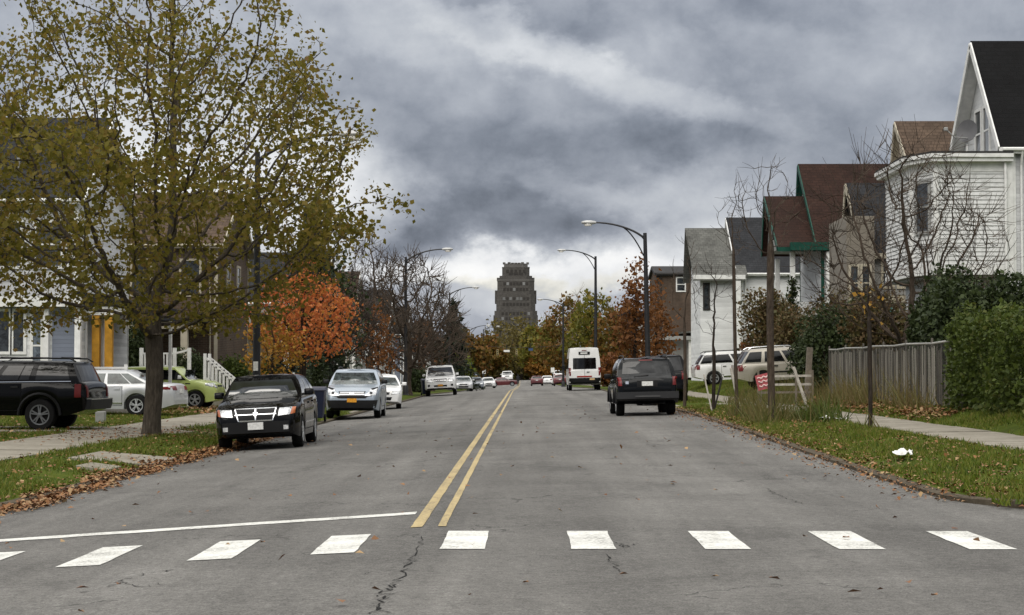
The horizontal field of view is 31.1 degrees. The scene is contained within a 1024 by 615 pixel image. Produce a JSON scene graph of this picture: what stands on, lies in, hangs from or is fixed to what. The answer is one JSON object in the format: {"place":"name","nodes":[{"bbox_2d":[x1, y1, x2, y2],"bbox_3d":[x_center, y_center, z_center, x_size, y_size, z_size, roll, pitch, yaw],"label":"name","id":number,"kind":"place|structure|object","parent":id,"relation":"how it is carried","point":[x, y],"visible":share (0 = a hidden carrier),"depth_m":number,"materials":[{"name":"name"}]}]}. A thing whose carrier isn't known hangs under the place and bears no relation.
{"place":"outdoors","nodes":[
{"label":"outdoors","id":0,"kind":"place"},
{"bbox_2d":[0,390,402,459],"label":"sidewalk","id":1,"kind":"structure","parent":0,"point":[15,449],"depth_m":40.83,"materials":[{"name":"concrete"}]},
{"bbox_2d":[0,389,466,501],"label":"lawn","id":2,"kind":"structure","parent":0,"point":[66,472],"depth_m":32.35,"materials":[{"name":"plant"}]},
{"bbox_2d":[0,426,100,428],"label":"driveway","id":3,"kind":"structure","parent":2,"relation":"on","point":[53,427],"depth_m":47.17,"materials":[{"name":"concrete"}]},
{"bbox_2d":[0,357,112,429],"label":"parked suv","id":4,"kind":"object","parent":3,"relation":"on","point":[41,395],"visible":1,"depth_m":45.42,"materials":[{"name":"black paint"}]},
{"bbox_2d":[0,118,177,412],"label":"house","id":5,"kind":"structure","parent":2,"relation":"on","point":[103,346],"depth_m":62.92,"materials":[{"name":"blue"}]},
{"bbox_2d":[0,308,10,353],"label":"window","id":6,"kind":"structure","parent":5,"relation":"in","point":[4,334],"depth_m":61.91,"materials":[{"name":"clear glass"}]},
{"bbox_2d":[10,308,26,353],"bbox_3d":[-16.624,0.808,61.906,0.540,1.550,0.070,0,-2,0],"label":"window","id":7,"kind":"structure","parent":5,"relation":"in","point":[20,343],"depth_m":61.90,"materials":[{"name":"clear glass"}]},
{"bbox_2d":[30,308,42,360],"bbox_3d":[-16.004,1.282,61.886,0.460,2.500,0.070,0,-2,0],"label":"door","id":8,"kind":"structure","parent":5,"relation":"in","point":[35,349],"depth_m":61.88,"materials":[{"name":"white glass"}]},
{"bbox_2d":[0,427,216,500],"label":"fallen leaves","id":9,"kind":"object","parent":2,"relation":"on","point":[21,481],"visible":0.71,"depth_m":32.48,"materials":[{"name":"brown plant"}]},
{"bbox_2d":[68,451,175,464],"bbox_3d":[-6.977,2.756,33.024,1.400,0.238,2.476,0,-2,0],"label":"driveway apron","id":10,"kind":"object","parent":2,"relation":"on","point":[124,457],"visible":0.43,"depth_m":33.11,"materials":[{"name":"concrete"}]},
{"bbox_2d":[128,317,144,366],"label":"evergreen shrub","id":11,"kind":"object","parent":2,"relation":"on","point":[136,342],"visible":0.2,"depth_m":77.20,"materials":[{"name":"green plant"}]},
{"bbox_2d":[96,369,187,415],"bbox_3d":[-13.316,2.777,60.253,5.129,1.500,2.254,0,-2,5],"label":"parked sedan","id":12,"kind":"object","parent":2,"relation":"on","point":[126,388],"visible":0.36,"depth_m":59.27,"materials":[{"name":"silver metal"}]},
{"bbox_2d":[139,348,190,404],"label":"porch balustrade","id":13,"kind":"object","parent":2,"relation":"on","point":[174,353],"visible":0.28,"depth_m":75.21,"materials":[{"name":"white wood"}]},
{"bbox_2d":[172,347,207,404],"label":"evergreen shrub","id":14,"kind":"object","parent":2,"relation":"on","point":[197,364],"visible":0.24,"depth_m":77.13,"materials":[{"name":"green plant"}]},
{"bbox_2d":[128,193,253,379],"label":"house","id":15,"kind":"structure","parent":2,"relation":"on","point":[216,348],"depth_m":82.46,"materials":[{"name":"wood"}]},
{"bbox_2d":[0,0,424,435],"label":"street tree","id":16,"kind":"object","parent":2,"relation":"on","point":[151,324],"visible":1,"depth_m":41.85,"materials":[{"name":"green plant"}]},
{"bbox_2d":[203,353,234,405],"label":"stair railing","id":17,"kind":"object","parent":2,"relation":"on","point":[212,365],"visible":0.44,"depth_m":76.51,"materials":[{"name":"wood"}]},
{"bbox_2d":[214,353,252,392],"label":"green shrub","id":18,"kind":"object","parent":2,"relation":"on","point":[230,365],"visible":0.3,"depth_m":81.96,"materials":[{"name":"green plant"}]},
{"bbox_2d":[238,314,307,374],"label":"maple tree","id":19,"kind":"object","parent":2,"relation":"on","point":[271,351],"visible":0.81,"depth_m":69.95,"materials":[{"name":"orange plant"}]},
{"bbox_2d":[244,261,365,377],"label":"maple tree","id":20,"kind":"object","parent":2,"relation":"on","point":[319,328],"visible":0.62,"depth_m":71.73,"materials":[{"name":"orange plant"}]},
{"bbox_2d":[248,243,365,378],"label":"house","id":21,"kind":"structure","parent":2,"relation":"on","point":[263,260],"depth_m":112.98,"materials":[{"name":"brown"}]},
{"bbox_2d":[253,130,363,374],"bbox_3d":[-5.608,-0.733,50.092,3.130,8.208,0.426,0,-2,0],"label":"street lamp","id":22,"kind":"object","parent":2,"relation":"on","point":[256,354],"visible":0.34,"depth_m":50.04,"materials":[{"name":"metal"}]},
{"bbox_2d":[270,213,362,385],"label":"spruce tree","id":23,"kind":"object","parent":2,"relation":"on","point":[336,359],"visible":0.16,"depth_m":81.76,"materials":[{"name":"green plant"}]},
{"bbox_2d":[306,354,332,406],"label":"cypress shrub","id":24,"kind":"object","parent":2,"relation":"on","point":[318,370],"visible":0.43,"depth_m":75.87,"materials":[{"name":"green plant"}]},
{"bbox_2d":[298,240,380,377],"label":"broadleaf tree","id":25,"kind":"object","parent":2,"relation":"on","point":[339,265],"visible":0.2,"depth_m":92.19,"materials":[{"name":"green plant"}]},
{"bbox_2d":[323,261,390,366],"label":"bare tree","id":26,"kind":"object","parent":2,"relation":"on","point":[368,318],"visible":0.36,"depth_m":100.23,"materials":[{"name":"brown plant"}]},
{"bbox_2d":[349,297,403,373],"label":"spruce tree","id":27,"kind":"object","parent":2,"relation":"on","point":[377,355],"visible":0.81,"depth_m":103.96,"materials":[{"name":"green plant"}]},
{"bbox_2d":[338,234,422,368],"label":"bare tree","id":28,"kind":"object","parent":2,"relation":"on","point":[374,276],"visible":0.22,"depth_m":127.86,"materials":[{"name":"brown plant"}]},
{"bbox_2d":[346,244,469,395],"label":"bare tree","id":29,"kind":"object","parent":2,"relation":"on","point":[411,363],"visible":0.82,"depth_m":113.70,"materials":[{"name":"brown plant"}]},
{"bbox_2d":[402,248,452,394],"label":"street lamp","id":30,"kind":"object","parent":2,"relation":"on","point":[405,390],"visible":0.93,"depth_m":113.02,"materials":[{"name":"metal"}]},
{"bbox_2d":[390,287,478,390],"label":"bare tree","id":31,"kind":"object","parent":2,"relation":"on","point":[447,333],"visible":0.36,"depth_m":149.84,"materials":[{"name":"brown plant"}]},
{"bbox_2d":[435,297,485,390],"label":"spruce tree","id":32,"kind":"object","parent":2,"relation":"on","point":[461,371],"visible":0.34,"depth_m":181.62,"materials":[{"name":"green plant"}]},
{"bbox_2d":[460,327,496,376],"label":"broadleaf tree","id":33,"kind":"object","parent":2,"relation":"on","point":[480,351],"visible":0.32,"depth_m":227.23,"materials":[{"name":"orange plant"}]},
{"bbox_2d":[476,331,512,376],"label":"broadleaf tree","id":34,"kind":"object","parent":2,"relation":"on","point":[498,360],"visible":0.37,"depth_m":349.01,"materials":[{"name":"orange plant"}]},
{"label":"driveway","id":35,"kind":"structure","parent":2,"relation":"on","visible":0},
{"bbox_2d":[128,366,225,407],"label":"parked hatchback","id":36,"kind":"object","parent":35,"relation":"on","point":[201,392],"visible":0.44,"depth_m":70.79,"materials":[{"name":"paint"}]},
{"bbox_2d":[0,380,1023,614],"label":"road","id":37,"kind":"structure","parent":0,"point":[669,564],"depth_m":17.29,"materials":[{"name":"grey asphalt"}]},
{"bbox_2d":[56,545,141,566],"bbox_3d":[-3.494,2.111,15.637,0.369,0.018,1.650,0,-2,0],"label":"crosswalk stripe","id":38,"kind":"object","parent":37,"relation":"on","point":[102,555],"visible":1,"depth_m":15.56,"materials":[{"name":"white paint"}]},
{"bbox_2d":[0,437,283,522],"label":"fallen leaves","id":39,"kind":"object","parent":37,"relation":"on","point":[53,498],"visible":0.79,"depth_m":27.95,"materials":[{"name":"brown plant"}]},
{"bbox_2d":[0,420,368,451],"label":"fallen leaves","id":40,"kind":"object","parent":37,"relation":"on","point":[122,431],"visible":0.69,"depth_m":42.89,"materials":[{"name":"brown plant"}]},
{"bbox_2d":[0,512,416,541],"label":"stop line","id":41,"kind":"object","parent":37,"relation":"on","point":[199,527],"visible":1,"depth_m":18.24,"materials":[{"name":"white paint"}]},
{"bbox_2d":[187,539,259,560],"bbox_3d":[-2.436,2.058,15.631,0.368,0.018,1.650,0,-2,0],"label":"crosswalk stripe","id":42,"kind":"object","parent":37,"relation":"on","point":[223,550],"visible":1,"depth_m":15.56,"materials":[{"name":"white paint"}]},
{"bbox_2d":[0,390,466,506],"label":"kerb","id":43,"kind":"structure","parent":37,"relation":"on","point":[318,423],"depth_m":36.10,"materials":[{"name":"concrete"}]},
{"bbox_2d":[214,374,317,448],"bbox_3d":[-5.368,2.260,40.464,2.159,1.580,4.460,-3,-2,-1],"label":"car","id":44,"kind":"object","parent":37,"relation":"on","point":[265,406],"visible":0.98,"depth_m":38.87,"materials":[{"name":"black paint"}]},
{"bbox_2d":[311,534,370,553],"bbox_3d":[-1.443,2.008,15.626,0.369,0.018,1.650,0,-2,0],"label":"crosswalk stripe","id":45,"kind":"object","parent":37,"relation":"on","point":[342,544],"visible":1,"depth_m":15.56,"materials":[{"name":"white paint"}]},
{"bbox_2d":[323,366,386,417],"bbox_3d":[-5.426,2.941,64.234,2.226,1.760,4.620,0,-2,-1],"label":"parked crossover","id":46,"kind":"object","parent":37,"relation":"on","point":[356,389],"visible":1,"depth_m":62.50,"materials":[{"name":"blue paint"}]},
{"bbox_2d":[382,374,406,408],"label":"parked sedan","id":47,"kind":"object","parent":37,"relation":"on","point":[394,389],"visible":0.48,"depth_m":77.92,"materials":[{"name":"white paint"}]},
{"bbox_2d":[422,364,458,395],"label":"parked suv","id":48,"kind":"object","parent":37,"relation":"on","point":[444,380],"visible":0.97,"depth_m":116.47,"materials":[{"name":"white paint"}]},
{"bbox_2d":[439,531,488,548],"bbox_3d":[-0.395,1.970,15.621,0.371,0.001,1.650,0,-2,0],"label":"crosswalk stripe","id":49,"kind":"object","parent":37,"relation":"on","point":[462,539],"visible":1,"depth_m":15.51,"materials":[{"name":"white paint"}]},
{"bbox_2d":[411,386,517,526],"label":"line","id":50,"kind":"object","parent":37,"relation":"on","point":[421,519],"visible":0.88,"depth_m":23.80,"materials":[{"name":"yellow paint"}]},
{"bbox_2d":[438,384,519,525],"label":"line","id":51,"kind":"object","parent":37,"relation":"on","point":[450,508],"visible":0.93,"depth_m":23.88,"materials":[{"name":"yellow paint"}]},
{"bbox_2d":[5,405,979,611],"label":"fallen leaves","id":52,"kind":"object","parent":37,"relation":"on","point":[374,537],"visible":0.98,"depth_m":20.20,"materials":[{"name":"brown plant"}]},
{"bbox_2d":[562,347,600,390],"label":"passenger van","id":53,"kind":"object","parent":37,"relation":"on","point":[583,366],"visible":1,"depth_m":116.49,"materials":[{"name":"white paint"}]},
{"bbox_2d":[567,531,615,548],"bbox_3d":[0.664,1.970,15.613,0.368,0.001,1.650,0,-2,0],"label":"crosswalk stripe","id":54,"kind":"object","parent":37,"relation":"on","point":[590,540],"visible":1,"depth_m":15.51,"materials":[{"name":"white paint"}]},
{"bbox_2d":[604,354,678,415],"bbox_3d":[3.891,2.317,55.300,2.157,1.780,4.515,-1,-2,-1],"label":"parked suv","id":55,"kind":"object","parent":37,"relation":"on","point":[646,380],"visible":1,"depth_m":53.36,"materials":[{"name":"grey paint"}]},
{"bbox_2d":[637,355,687,404],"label":"parked suv","id":56,"kind":"object","parent":37,"relation":"on","point":[676,361],"visible":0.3,"depth_m":67.20,"materials":[{"name":"black paint"}]},
{"bbox_2d":[688,531,750,548],"bbox_3d":[1.745,1.970,15.606,0.370,0.001,1.650,0,-2,0],"label":"crosswalk stripe","id":57,"kind":"object","parent":37,"relation":"on","point":[717,539],"visible":1,"depth_m":15.51,"materials":[{"name":"white paint"}]},
{"bbox_2d":[555,384,1023,508],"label":"kerb","id":58,"kind":"structure","parent":37,"relation":"on","point":[967,498],"depth_m":24.17,"materials":[{"name":"concrete"}]},
{"bbox_2d":[656,405,1023,506],"bbox_3d":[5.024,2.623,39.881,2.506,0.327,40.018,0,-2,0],"label":"fallen leaves","id":59,"kind":"object","parent":37,"relation":"on","point":[920,493],"visible":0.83,"depth_m":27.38,"materials":[{"name":"brown plant"}]},
{"bbox_2d":[808,531,884,548],"bbox_3d":[2.826,1.970,15.599,0.390,0.001,1.650,0,-2,0],"label":"crosswalk stripe","id":60,"kind":"object","parent":37,"relation":"on","point":[837,539],"visible":1,"depth_m":15.51,"materials":[{"name":"white paint"}]},
{"bbox_2d":[927,531,1015,548],"bbox_3d":[3.874,1.970,15.592,0.389,0.001,1.650,0,-2,0],"label":"crosswalk stripe","id":61,"kind":"object","parent":37,"relation":"on","point":[964,538],"visible":0.97,"depth_m":15.51,"materials":[{"name":"white paint"}]},
{"bbox_2d":[0,0,1023,374],"label":"sky","id":62,"kind":"structure","parent":0,"point":[513,125],"materials":[{"name":"grey"}]},
{"bbox_2d":[556,379,1023,505],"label":"lawn","id":63,"kind":"structure","parent":0,"point":[1013,427],"depth_m":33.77,"materials":[{"name":"plant"}]},
{"bbox_2d":[523,351,566,377],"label":"broadleaf tree","id":64,"kind":"object","parent":63,"relation":"on","point":[535,369],"visible":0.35,"depth_m":346.80,"materials":[{"name":"orange plant"}]},
{"bbox_2d":[530,291,598,374],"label":"broadleaf tree","id":65,"kind":"object","parent":63,"relation":"on","point":[543,352],"visible":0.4,"depth_m":298.30,"materials":[{"name":"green plant"}]},
{"bbox_2d":[557,249,596,386],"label":"street lamp","id":66,"kind":"object","parent":63,"relation":"on","point":[595,297],"visible":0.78,"depth_m":144.00,"materials":[{"name":"metal"}]},
{"bbox_2d":[557,287,619,358],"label":"broadleaf tree","id":67,"kind":"object","parent":63,"relation":"on","point":[579,324],"visible":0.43,"depth_m":214.03,"materials":[{"name":"green plant"}]},
{"bbox_2d":[583,302,631,366],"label":"broadleaf tree","id":68,"kind":"object","parent":63,"relation":"on","point":[609,330],"visible":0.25,"depth_m":174.16,"materials":[{"name":"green plant"}]},
{"bbox_2d":[581,220,650,355],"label":"street lamp","id":69,"kind":"object","parent":63,"relation":"on","point":[646,298],"visible":0.8,"depth_m":83.98,"materials":[{"name":"metal"}]},
{"bbox_2d":[604,252,668,363],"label":"broadleaf tree","id":70,"kind":"object","parent":63,"relation":"on","point":[632,306],"visible":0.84,"depth_m":97.78,"materials":[{"name":"brown plant"}]},
{"bbox_2d":[630,278,680,356],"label":"broadleaf tree","id":71,"kind":"object","parent":63,"relation":"on","point":[666,328],"visible":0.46,"depth_m":103.86,"materials":[{"name":"brown plant"}]},
{"bbox_2d":[637,266,690,379],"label":"house","id":72,"kind":"structure","parent":63,"relation":"on","point":[679,292],"depth_m":146.00,"materials":[{"name":"brown brick"}]},
{"bbox_2d":[669,238,703,406],"bbox_3d":[5.684,0.541,60.043,1.053,5.769,1.624,-1,-2,31],"label":"street tree","id":73,"kind":"object","parent":63,"relation":"on","point":[684,364],"visible":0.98,"depth_m":59.91,"materials":[{"name":"brown plant"}]},
{"bbox_2d":[691,255,732,409],"bbox_3d":[5.924,0.784,54.026,1.482,4.818,1.699,0,-2,0],"label":"street tree","id":74,"kind":"object","parent":63,"relation":"on","point":[713,367],"visible":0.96,"depth_m":53.91,"materials":[{"name":"brown plant"}]},
{"bbox_2d":[691,350,741,384],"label":"parked suv","id":75,"kind":"object","parent":63,"relation":"on","point":[701,366],"visible":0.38,"depth_m":96.53,"materials":[{"name":"white paint"}]},
{"bbox_2d":[711,176,755,410],"bbox_3d":[6.285,-0.378,51.917,1.540,6.983,1.191,1,-2,-37],"label":"street tree","id":76,"kind":"object","parent":63,"relation":"on","point":[733,275],"visible":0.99,"depth_m":51.95,"materials":[{"name":"brown plant"}]},
{"bbox_2d":[683,217,799,380],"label":"house","id":77,"kind":"structure","parent":63,"relation":"on","point":[712,246],"depth_m":120.34,"materials":[{"name":"white"}]},
{"bbox_2d":[731,345,794,388],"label":"parked suv","id":78,"kind":"object","parent":63,"relation":"on","point":[750,362],"visible":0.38,"depth_m":77.09,"materials":[{"name":"beige paint"}]},
{"bbox_2d":[736,287,803,382],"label":"autumn shrub","id":79,"kind":"object","parent":63,"relation":"on","point":[757,320],"visible":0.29,"depth_m":87.74,"materials":[{"name":"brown plant"}]},
{"bbox_2d":[733,153,812,417],"bbox_3d":[6.207,-0.420,43.920,2.069,6.581,2.056,0,-2,0],"label":"street tree","id":80,"kind":"object","parent":63,"relation":"on","point":[770,322],"visible":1,"depth_m":43.93,"materials":[{"name":"brown plant"}]},
{"bbox_2d":[757,370,813,402],"bbox_3d":[8.611,2.707,57.935,1.791,1.469,0.113,0,-2,-1],"label":"rail fence","id":81,"kind":"object","parent":63,"relation":"on","point":[796,384],"visible":0.63,"depth_m":57.92,"materials":[{"name":"brown wood"}]},
{"bbox_2d":[774,302,822,381],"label":"autumn shrub","id":82,"kind":"object","parent":63,"relation":"on","point":[785,333],"visible":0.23,"depth_m":83.92,"materials":[{"name":"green plant"}]},
{"bbox_2d":[721,369,880,427],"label":"tall weeds","id":83,"kind":"object","parent":63,"relation":"on","point":[756,409],"visible":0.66,"depth_m":44.95,"materials":[{"name":"plant"}]},
{"bbox_2d":[785,312,827,391],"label":"evergreen shrub","id":84,"kind":"object","parent":63,"relation":"on","point":[794,360],"visible":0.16,"depth_m":65.85,"materials":[{"name":"green plant"}]},
{"bbox_2d":[788,390,859,423],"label":"dark weeds","id":85,"kind":"object","parent":63,"relation":"on","point":[827,412],"visible":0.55,"depth_m":42.20,"materials":[{"name":"green plant"}]},
{"bbox_2d":[761,164,889,316],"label":"house","id":86,"kind":"structure","parent":63,"relation":"on","point":[813,178],"depth_m":94.97,"materials":[{"name":"brown"}]},
{"bbox_2d":[797,290,899,387],"bbox_3d":[11.361,1.168,61.920,2.997,3.631,3.455,1,-2,-33],"label":"evergreen shrub","id":87,"kind":"object","parent":63,"relation":"on","point":[831,337],"visible":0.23,"depth_m":61.78,"materials":[{"name":"green plant"}]},
{"bbox_2d":[788,361,943,410],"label":"dry weeds","id":88,"kind":"object","parent":63,"relation":"on","point":[860,395],"visible":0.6,"depth_m":50.20,"materials":[{"name":"plant"}]},
{"bbox_2d":[852,282,883,426],"bbox_3d":[7.283,1.043,37.418,0.673,3.152,0.838,0,-2,0],"label":"sapling","id":89,"kind":"object","parent":63,"relation":"on","point":[870,377],"visible":0.93,"depth_m":37.41,"materials":[{"name":"brown plant"}]},
{"bbox_2d":[835,279,907,390],"bbox_3d":[11.604,0.966,57.996,2.776,3.730,2.124,0,-2,0],"label":"autumn shrub","id":90,"kind":"object","parent":63,"relation":"on","point":[858,339],"visible":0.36,"depth_m":57.69,"materials":[{"name":"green plant"}]},
{"bbox_2d":[799,395,971,422],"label":"fallen leaves","id":91,"kind":"object","parent":63,"relation":"on","point":[938,407],"visible":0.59,"depth_m":44.05,"materials":[{"name":"brown plant"}]},
{"bbox_2d":[829,121,953,370],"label":"house","id":92,"kind":"structure","parent":63,"relation":"on","point":[929,127],"depth_m":75.33,"materials":[{"name":"beige wood"}]},
{"bbox_2d":[829,337,963,406],"bbox_3d":[10.106,1.881,49.948,0.057,1.900,18.357,0,-2,1],"label":"wooden fence","id":93,"kind":"object","parent":63,"relation":"on","point":[890,360],"visible":0.55,"depth_m":48.09,"materials":[{"name":"grey wood"}]},
{"bbox_2d":[779,115,1023,386],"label":"bare tree","id":94,"kind":"object","parent":63,"relation":"on","point":[911,282],"visible":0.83,"depth_m":51.74,"materials":[{"name":"brown plant"}]},
{"bbox_2d":[904,261,950,396],"bbox_3d":[11.419,0.657,49.907,1.593,3.797,2.227,0,-2,0],"label":"evergreen shrub","id":95,"kind":"object","parent":63,"relation":"on","point":[912,336],"visible":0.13,"depth_m":49.75,"materials":[{"name":"green plant"}]},
{"bbox_2d":[874,41,1023,311],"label":"house","id":96,"kind":"structure","parent":63,"relation":"on","point":[990,104],"depth_m":57.70,"materials":[{"name":"white wood"}]},
{"bbox_2d":[914,179,931,234],"bbox_3d":[12.947,-3.163,57.939,0.309,1.720,0.829,0,-2,-7],"label":"window","id":97,"kind":"structure","parent":96,"relation":"in","point":[928,189],"depth_m":57.90,"materials":[{"name":"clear glass"}]},
{"bbox_2d":[944,120,976,150],"bbox_3d":[14.153,-5.399,58.271,1.098,1.151,0.496,0,-2,-8],"label":"satellite dish","id":98,"kind":"object","parent":96,"relation":"on","point":[966,131],"visible":0.93,"depth_m":58.35,"materials":[{"name":"grey metal"}]},
{"bbox_2d":[982,106,990,150],"bbox_3d":[15.590,-5.824,60.326,0.070,1.700,0.900,0,-2,0],"label":"window","id":99,"kind":"structure","parent":96,"relation":"in","point":[986,131],"depth_m":60.51,"materials":[{"name":"clear glass"}]},
{"bbox_2d":[915,263,1023,395],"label":"evergreen shrub","id":100,"kind":"object","parent":63,"relation":"on","point":[944,303],"visible":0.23,"depth_m":47.16,"materials":[{"name":"green plant"}]},
{"bbox_2d":[940,295,1023,416],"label":"hedge","id":101,"kind":"object","parent":63,"relation":"on","point":[997,383],"visible":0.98,"depth_m":38.08,"materials":[{"name":"green plant"}]},
{"bbox_2d":[587,385,1023,449],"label":"sidewalk","id":102,"kind":"structure","parent":0,"point":[990,438],"depth_m":35.12,"materials":[{"name":"concrete"}]},
{"bbox_3d":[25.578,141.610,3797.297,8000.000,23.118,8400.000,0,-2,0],"label":"terrain","id":103,"kind":"structure","parent":0,"visible":0},
{"bbox_2d":[493,262,537,341],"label":"office tower","id":104,"kind":"structure","parent":103,"relation":"on","point":[515,293],"depth_m":1119.64,"materials":[{"name":"brick"}]},
{"bbox_2d":[498,312,539,379],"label":"broadleaf tree","id":105,"kind":"object","parent":103,"relation":"on","point":[521,373],"visible":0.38,"depth_m":363.57,"materials":[{"name":"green plant"}]},
{"bbox_2d":[514,317,566,367],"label":"broadleaf tree","id":106,"kind":"object","parent":103,"relation":"on","point":[524,354],"visible":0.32,"depth_m":350.04,"materials":[{"name":"green plant"}]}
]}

